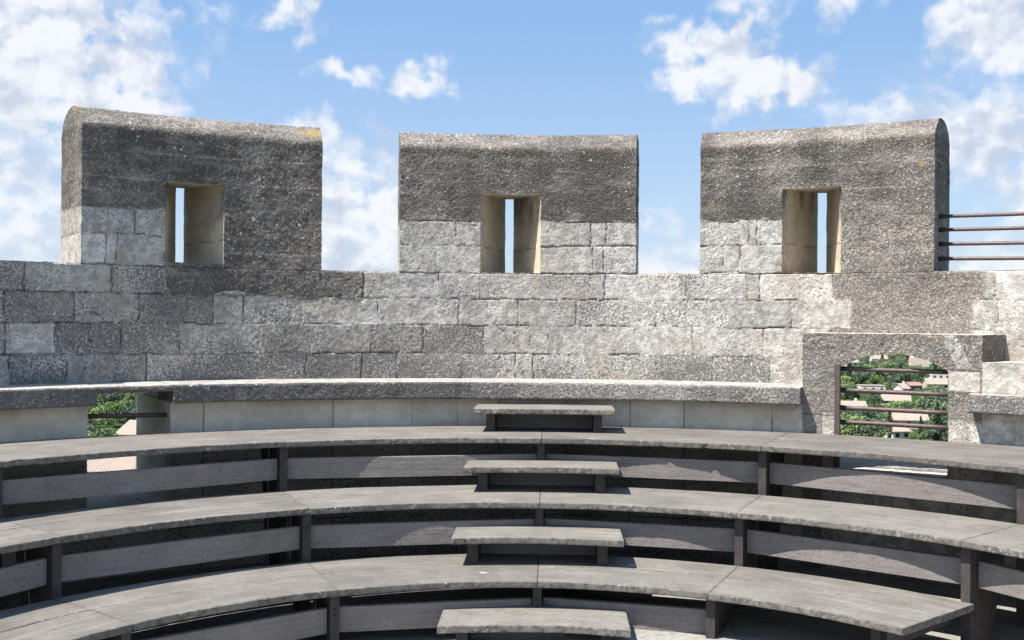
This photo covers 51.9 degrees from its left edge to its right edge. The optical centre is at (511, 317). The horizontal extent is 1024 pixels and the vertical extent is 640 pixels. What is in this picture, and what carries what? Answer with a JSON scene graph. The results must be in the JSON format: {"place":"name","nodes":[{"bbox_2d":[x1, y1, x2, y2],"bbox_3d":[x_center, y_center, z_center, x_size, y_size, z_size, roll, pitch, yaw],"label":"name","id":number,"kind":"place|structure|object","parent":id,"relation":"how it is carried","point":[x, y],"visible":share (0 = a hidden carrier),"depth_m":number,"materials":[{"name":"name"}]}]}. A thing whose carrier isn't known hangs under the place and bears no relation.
{"place":"outdoors","nodes":[
{"label":"outdoors","id":0,"kind":"place"},
{"bbox_2d":[1,553,1014,639],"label":"terrace floor","id":1,"kind":"structure","parent":0,"point":[14,600],"depth_m":8.15,"materials":[{"name":"grey stone"}]},
{"bbox_2d":[0,554,973,639],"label":"seating row","id":2,"kind":"object","parent":1,"relation":"on","point":[124,612],"visible":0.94,"depth_m":6.95,"materials":[{"name":"stone"}]},
{"bbox_2d":[451,524,623,565],"bbox_3d":[0.189,1.675,7.729,1.244,0.207,0.588,0,0,0],"label":"gangway step","id":3,"kind":"object","parent":2,"relation":"on","point":[548,539],"visible":0.98,"depth_m":7.67,"materials":[{"name":"grey stone"}]},
{"bbox_2d":[0,106,1023,585],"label":"parapet wall","id":4,"kind":"structure","parent":1,"relation":"on","point":[248,312],"depth_m":9.69,"materials":[{"name":"stone"}]},
{"bbox_2d":[87,413,166,418],"bbox_3d":[-3.258,0.826,8.888,0.756,0.056,0.040,1,0,-33],"label":"window bar","id":5,"kind":"object","parent":4,"relation":"attached to","point":[125,415],"depth_m":8.88,"materials":[{"name":"metal"}]},
{"bbox_2d":[834,364,947,466],"bbox_3d":[3.276,0.852,9.018,0.972,0.900,0.110,0,0,25],"label":"window grille","id":6,"kind":"object","parent":4,"relation":"attached to","point":[838,406],"depth_m":9.07,"materials":[{"name":"metal"}]},
{"bbox_2d":[938,212,1023,266],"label":"guard rail","id":7,"kind":"object","parent":4,"relation":"attached to","point":[944,243],"visible":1,"depth_m":9.24,"materials":[{"name":"metal"}]},
{"bbox_2d":[0,485,1023,639],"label":"seating row","id":8,"kind":"object","parent":1,"relation":"on","point":[43,568],"visible":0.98,"depth_m":7.43,"materials":[{"name":"grey stone"}]},
{"bbox_2d":[464,459,618,492],"bbox_3d":[0.239,1.284,8.534,1.245,0.206,0.581,0,0,0],"label":"gangway step","id":9,"kind":"object","parent":8,"relation":"on","point":[551,472],"visible":0.99,"depth_m":8.52,"materials":[{"name":"grey stone"}]},
{"bbox_2d":[0,425,1023,627],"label":"seating row","id":10,"kind":"object","parent":1,"relation":"on","point":[275,467],"visible":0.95,"depth_m":8.33,"materials":[{"name":"grey stone"}]},
{"bbox_2d":[473,404,614,432],"bbox_3d":[0.286,0.893,9.338,1.246,0.207,0.574,0,0,0],"label":"gangway step","id":11,"kind":"object","parent":10,"relation":"on","point":[541,416],"visible":1,"depth_m":9.43,"materials":[{"name":"grey stone"}]},
{"bbox_2d":[437,604,630,639],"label":"gangway step","id":12,"kind":"object","parent":1,"relation":"on","point":[543,622],"visible":0.95,"depth_m":6.86,"materials":[{"name":"grey stone"}]},
{"bbox_2d":[565,552,1023,639],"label":"raised paving","id":13,"kind":"structure","parent":1,"relation":"on","point":[746,622],"depth_m":7.34,"materials":[{"name":"grey stone"}]},
{"bbox_2d":[0,0,1023,273],"label":"sky","id":14,"kind":"structure","parent":0,"point":[667,74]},
{"bbox_2d":[92,354,947,441],"bbox_3d":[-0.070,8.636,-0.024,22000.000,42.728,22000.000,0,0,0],"label":"ground","id":15,"kind":"structure","parent":0,"point":[118,425],"depth_m":395.72,"materials":[{"name":"green plant"}]},
{"bbox_2d":[87,423,95,436],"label":"broadleaf tree","id":16,"kind":"object","parent":15,"relation":"on","point":[89,427],"visible":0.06,"depth_m":227.32,"materials":[{"name":"green plant"}]},
{"bbox_2d":[87,412,97,427],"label":"broadleaf tree","id":17,"kind":"object","parent":15,"relation":"on","point":[90,421],"visible":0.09,"depth_m":235.33,"materials":[{"name":"green plant"}]},
{"bbox_2d":[91,418,107,429],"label":"broadleaf tree","id":18,"kind":"object","parent":15,"relation":"on","point":[101,423],"visible":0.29,"depth_m":254.41,"materials":[{"name":"green plant"}]},
{"bbox_2d":[87,458,112,472],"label":"house","id":19,"kind":"structure","parent":15,"relation":"on","point":[98,465],"depth_m":201.38,"materials":[{"name":"beige tile"}]},
{"bbox_2d":[97,393,105,404],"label":"broadleaf tree","id":20,"kind":"object","parent":15,"relation":"on","point":[99,396],"visible":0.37,"depth_m":352.66,"materials":[{"name":"green plant"}]},
{"bbox_2d":[93,407,111,419],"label":"broadleaf tree","id":21,"kind":"object","parent":15,"relation":"on","point":[100,411],"visible":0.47,"depth_m":284.65,"materials":[{"name":"green plant"}]},
{"bbox_2d":[92,428,114,436],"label":"broadleaf tree","id":22,"kind":"object","parent":15,"relation":"on","point":[105,433],"visible":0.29,"depth_m":217.98,"materials":[{"name":"green plant"}]},
{"bbox_2d":[91,405,116,419],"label":"broadleaf tree","id":23,"kind":"object","parent":15,"relation":"on","point":[101,406],"visible":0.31,"depth_m":287.80,"materials":[{"name":"green plant"}]},
{"bbox_2d":[97,418,116,428],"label":"broadleaf tree","id":24,"kind":"object","parent":15,"relation":"on","point":[111,423],"visible":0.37,"depth_m":265.34,"materials":[{"name":"green plant"}]},
{"bbox_2d":[101,427,117,435],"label":"broadleaf tree","id":25,"kind":"object","parent":15,"relation":"on","point":[115,434],"visible":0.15,"depth_m":243.67,"materials":[{"name":"green plant"}]},
{"bbox_2d":[98,393,122,403],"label":"broadleaf tree","id":26,"kind":"object","parent":15,"relation":"on","point":[110,397],"visible":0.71,"depth_m":328.26,"materials":[{"name":"green plant"}]},
{"bbox_2d":[103,400,125,420],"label":"broadleaf tree","id":27,"kind":"object","parent":15,"relation":"on","point":[115,407],"visible":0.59,"depth_m":288.00,"materials":[{"name":"green plant"}]},
{"bbox_2d":[107,456,135,470],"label":"house","id":28,"kind":"structure","parent":15,"relation":"on","point":[122,463],"depth_m":200.40,"materials":[{"name":"beige tile"}]},
{"bbox_2d":[116,420,135,434],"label":"house","id":29,"kind":"structure","parent":15,"relation":"on","point":[128,427],"depth_m":263.82,"materials":[{"name":"beige tile"}]},
{"bbox_2d":[119,399,135,406],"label":"broadleaf tree","id":30,"kind":"object","parent":15,"relation":"on","point":[128,402],"visible":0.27,"depth_m":307.88,"materials":[{"name":"green plant"}]},
{"bbox_2d":[120,403,135,420],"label":"broadleaf tree","id":31,"kind":"object","parent":15,"relation":"on","point":[130,408],"visible":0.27,"depth_m":273.35,"materials":[{"name":"green plant"}]},
{"bbox_2d":[124,393,135,401],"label":"broadleaf tree","id":32,"kind":"object","parent":15,"relation":"on","point":[129,396],"visible":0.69,"depth_m":348.94,"materials":[{"name":"green plant"}]},
{"bbox_2d":[841,383,853,400],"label":"broadleaf tree","id":33,"kind":"object","parent":15,"relation":"on","point":[848,385],"visible":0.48,"depth_m":387.49,"materials":[{"name":"green plant"}]},
{"bbox_2d":[841,375,854,384],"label":"broadleaf tree","id":34,"kind":"object","parent":15,"relation":"on","point":[845,378],"visible":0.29,"depth_m":446.93,"materials":[{"name":"green plant"}]},
{"bbox_2d":[846,363,852,381],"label":"cypress tree","id":35,"kind":"object","parent":15,"relation":"on","point":[848,373],"visible":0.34,"depth_m":462.34,"materials":[{"name":"green plant"}]},
{"bbox_2d":[840,427,861,435],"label":"broadleaf tree","id":36,"kind":"object","parent":15,"relation":"on","point":[852,434],"visible":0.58,"depth_m":253.17,"materials":[{"name":"green plant"}]},
{"bbox_2d":[844,359,858,365],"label":"house","id":37,"kind":"structure","parent":15,"relation":"on","point":[855,362],"depth_m":742.14,"materials":[{"name":"beige tile"}]},
{"bbox_2d":[841,412,861,417],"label":"broadleaf tree","id":38,"kind":"object","parent":15,"relation":"on","point":[853,414],"visible":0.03,"depth_m":263.01,"materials":[{"name":"green plant"}]},
{"bbox_2d":[841,410,862,415],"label":"broadleaf tree","id":39,"kind":"object","parent":15,"relation":"on","point":[849,412],"visible":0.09,"depth_m":273.09,"materials":[{"name":"green plant"}]},
{"bbox_2d":[845,371,859,382],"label":"broadleaf tree","id":40,"kind":"object","parent":15,"relation":"on","point":[854,375],"visible":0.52,"depth_m":477.68,"materials":[{"name":"green plant"}]},
{"bbox_2d":[846,384,858,400],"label":"broadleaf tree","id":41,"kind":"object","parent":15,"relation":"on","point":[855,386],"visible":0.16,"depth_m":398.88,"materials":[{"name":"green plant"}]},
{"bbox_2d":[841,398,867,410],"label":"house","id":42,"kind":"structure","parent":15,"relation":"on","point":[855,402],"depth_m":363.05,"materials":[{"name":"beige tile"}]},
{"bbox_2d":[840,414,870,436],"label":"broadleaf tree","id":43,"kind":"object","parent":15,"relation":"on","point":[848,426],"visible":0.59,"depth_m":254.64,"materials":[{"name":"green plant"}]},
{"bbox_2d":[854,425,873,435],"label":"broadleaf tree","id":44,"kind":"object","parent":15,"relation":"on","point":[861,432],"visible":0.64,"depth_m":253.73,"materials":[{"name":"green plant"}]},
{"bbox_2d":[854,371,874,381],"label":"broadleaf tree","id":45,"kind":"object","parent":15,"relation":"on","point":[863,376],"visible":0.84,"depth_m":470.32,"materials":[{"name":"green plant"}]},
{"bbox_2d":[859,405,882,420],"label":"broadleaf tree","id":46,"kind":"object","parent":15,"relation":"on","point":[868,415],"visible":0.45,"depth_m":272.50,"materials":[{"name":"green plant"}]},
{"bbox_2d":[856,384,885,389],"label":"house","id":47,"kind":"structure","parent":15,"relation":"on","point":[868,386],"depth_m":455.62,"materials":[{"name":"white paint"}]},
{"bbox_2d":[865,393,880,406],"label":"broadleaf tree","id":48,"kind":"object","parent":15,"relation":"on","point":[874,397],"visible":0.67,"depth_m":376.38,"materials":[{"name":"green plant"}]},
{"bbox_2d":[869,360,878,366],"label":"broadleaf tree","id":49,"kind":"object","parent":15,"relation":"on","point":[874,363],"visible":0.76,"depth_m":667.29,"materials":[{"name":"green plant"}]},
{"bbox_2d":[865,374,883,384],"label":"broadleaf tree","id":50,"kind":"object","parent":15,"relation":"on","point":[877,379],"visible":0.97,"depth_m":467.01,"materials":[{"name":"green plant"}]},
{"bbox_2d":[866,425,885,436],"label":"broadleaf tree","id":51,"kind":"object","parent":15,"relation":"on","point":[881,432],"visible":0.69,"depth_m":254.69,"materials":[{"name":"green plant"}]},
{"bbox_2d":[869,355,887,362],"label":"house","id":52,"kind":"structure","parent":15,"relation":"on","point":[875,357],"depth_m":808.21,"materials":[{"name":"beige tile"}]},
{"bbox_2d":[874,372,888,378],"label":"broadleaf tree","id":53,"kind":"object","parent":15,"relation":"on","point":[882,373],"visible":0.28,"depth_m":505.28,"materials":[{"name":"green plant"}]},
{"bbox_2d":[872,418,891,434],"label":"broadleaf tree","id":54,"kind":"object","parent":15,"relation":"on","point":[885,427],"visible":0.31,"depth_m":261.53,"materials":[{"name":"green plant"}]},
{"bbox_2d":[877,412,887,420],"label":"broadleaf tree","id":55,"kind":"object","parent":15,"relation":"on","point":[884,415],"visible":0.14,"depth_m":288.42,"materials":[{"name":"green plant"}]},
{"bbox_2d":[881,362,893,367],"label":"broadleaf tree","id":56,"kind":"object","parent":15,"relation":"on","point":[883,364],"visible":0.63,"depth_m":564.38,"materials":[{"name":"green plant"}]},
{"bbox_2d":[886,406,892,437],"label":"cypress tree","id":57,"kind":"object","parent":15,"relation":"on","point":[888,417],"visible":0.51,"depth_m":267.54,"materials":[{"name":"green plant"}]},
{"bbox_2d":[884,372,900,389],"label":"umbrella pine","id":58,"kind":"object","parent":15,"relation":"on","point":[887,373],"visible":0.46,"depth_m":478.56,"materials":[{"name":"green plant"}]},
{"bbox_2d":[887,354,897,360],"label":"broadleaf tree","id":59,"kind":"object","parent":15,"relation":"on","point":[893,356],"visible":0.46,"depth_m":803.96,"materials":[{"name":"green plant"}]},
{"bbox_2d":[887,363,897,367],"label":"broadleaf tree","id":60,"kind":"object","parent":15,"relation":"on","point":[895,365],"visible":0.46,"depth_m":564.34,"materials":[{"name":"green plant"}]},
{"bbox_2d":[883,401,902,412],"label":"broadleaf tree","id":61,"kind":"object","parent":15,"relation":"on","point":[893,404],"visible":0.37,"depth_m":321.72,"materials":[{"name":"green plant"}]},
{"bbox_2d":[886,374,901,382],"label":"broadleaf tree","id":62,"kind":"object","parent":15,"relation":"on","point":[893,378],"visible":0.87,"depth_m":472.58,"materials":[{"name":"green plant"}]},
{"bbox_2d":[880,389,911,404],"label":"house","id":63,"kind":"structure","parent":15,"relation":"on","point":[887,398],"depth_m":389.38,"materials":[{"name":"beige tile"}]},
{"bbox_2d":[882,427,912,438],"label":"house","id":64,"kind":"structure","parent":15,"relation":"on","point":[901,432],"depth_m":274.05,"materials":[{"name":"white paint"}]},
{"bbox_2d":[891,361,906,365],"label":"umbrella pine","id":65,"kind":"object","parent":15,"relation":"on","point":[902,363],"visible":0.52,"depth_m":576.50,"materials":[{"name":"green plant"}]},
{"bbox_2d":[892,381,913,390],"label":"house","id":66,"kind":"structure","parent":15,"relation":"on","point":[903,385],"depth_m":455.18,"materials":[{"name":"beige tile"}]},
{"bbox_2d":[885,412,928,428],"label":"house","id":67,"kind":"structure","parent":15,"relation":"on","point":[906,418],"depth_m":301.57,"materials":[{"name":"beige tile"}]},
{"bbox_2d":[898,373,918,381],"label":"umbrella pine","id":68,"kind":"object","parent":15,"relation":"on","point":[912,375],"visible":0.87,"depth_m":471.55,"materials":[{"name":"green plant"}]},
{"bbox_2d":[909,432,917,437],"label":"broadleaf tree","id":69,"kind":"object","parent":15,"relation":"on","point":[913,434],"visible":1,"depth_m":270.52,"materials":[{"name":"green plant"}]},
{"bbox_2d":[905,380,923,390],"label":"house","id":70,"kind":"structure","parent":15,"relation":"on","point":[915,385],"depth_m":453.87,"materials":[{"name":"orange tile"}]},
{"bbox_2d":[908,358,928,368],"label":"house","id":71,"kind":"structure","parent":15,"relation":"on","point":[919,361],"depth_m":671.52,"materials":[{"name":"beige tile"}]},
{"bbox_2d":[913,364,925,368],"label":"broadleaf tree","id":72,"kind":"object","parent":15,"relation":"on","point":[918,367],"visible":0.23,"depth_m":535.32,"materials":[{"name":"green plant"}]},
{"bbox_2d":[918,416,922,439],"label":"cypress tree","id":73,"kind":"object","parent":15,"relation":"on","point":[920,429],"visible":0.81,"depth_m":268.20,"materials":[{"name":"green plant"}]},
{"bbox_2d":[916,374,927,383],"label":"broadleaf tree","id":74,"kind":"object","parent":15,"relation":"on","point":[922,376],"visible":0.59,"depth_m":521.75,"materials":[{"name":"green plant"}]},
{"bbox_2d":[917,432,928,438],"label":"broadleaf tree","id":75,"kind":"object","parent":15,"relation":"on","point":[921,435],"visible":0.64,"depth_m":267.30,"materials":[{"name":"green plant"}]},
{"bbox_2d":[919,391,947,420],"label":"broadleaf tree","id":76,"kind":"object","parent":15,"relation":"on","point":[926,402],"visible":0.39,"depth_m":318.84,"materials":[{"name":"green plant"}]},
{"bbox_2d":[925,385,941,390],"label":"broadleaf tree","id":77,"kind":"object","parent":15,"relation":"on","point":[934,387],"visible":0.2,"depth_m":369.68,"materials":[{"name":"green plant"}]},
{"bbox_2d":[920,388,947,419],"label":"broadleaf tree","id":78,"kind":"object","parent":15,"relation":"on","point":[931,390],"visible":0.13,"depth_m":322.45,"materials":[{"name":"green plant"}]},
{"bbox_2d":[921,376,947,388],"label":"house","id":79,"kind":"structure","parent":15,"relation":"on","point":[942,382],"depth_m":488.44,"materials":[{"name":"beige tile"}]},
{"bbox_2d":[923,424,946,440],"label":"broadleaf tree","id":80,"kind":"object","parent":15,"relation":"on","point":[930,432],"visible":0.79,"depth_m":255.65,"materials":[{"name":"green plant"}]},
{"bbox_2d":[926,400,947,438],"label":"broadleaf tree","id":81,"kind":"object","parent":15,"relation":"on","point":[943,405],"visible":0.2,"depth_m":273.80,"materials":[{"name":"green plant"}]},
{"bbox_2d":[933,401,942,440],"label":"cypress tree","id":82,"kind":"object","parent":15,"relation":"on","point":[937,422],"visible":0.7,"depth_m":255.77,"materials":[{"name":"green plant"}]},
{"bbox_2d":[928,397,947,408],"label":"broadleaf tree","id":83,"kind":"object","parent":15,"relation":"on","point":[945,399],"visible":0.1,"depth_m":302.28,"materials":[{"name":"green plant"}]},
{"bbox_2d":[929,374,947,377],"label":"house","id":84,"kind":"structure","parent":15,"relation":"on","point":[937,375],"depth_m":552.06,"materials":[{"name":"white paint"}]},
{"bbox_2d":[932,416,947,441],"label":"broadleaf tree","id":85,"kind":"object","parent":15,"relation":"on","point":[944,418],"visible":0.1,"depth_m":260.43,"materials":[{"name":"green plant"}]},
{"bbox_2d":[942,423,947,436],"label":"broadleaf tree","id":86,"kind":"object","parent":15,"relation":"on","point":[946,432],"visible":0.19,"depth_m":256.40,"materials":[{"name":"green plant"}]}
]}

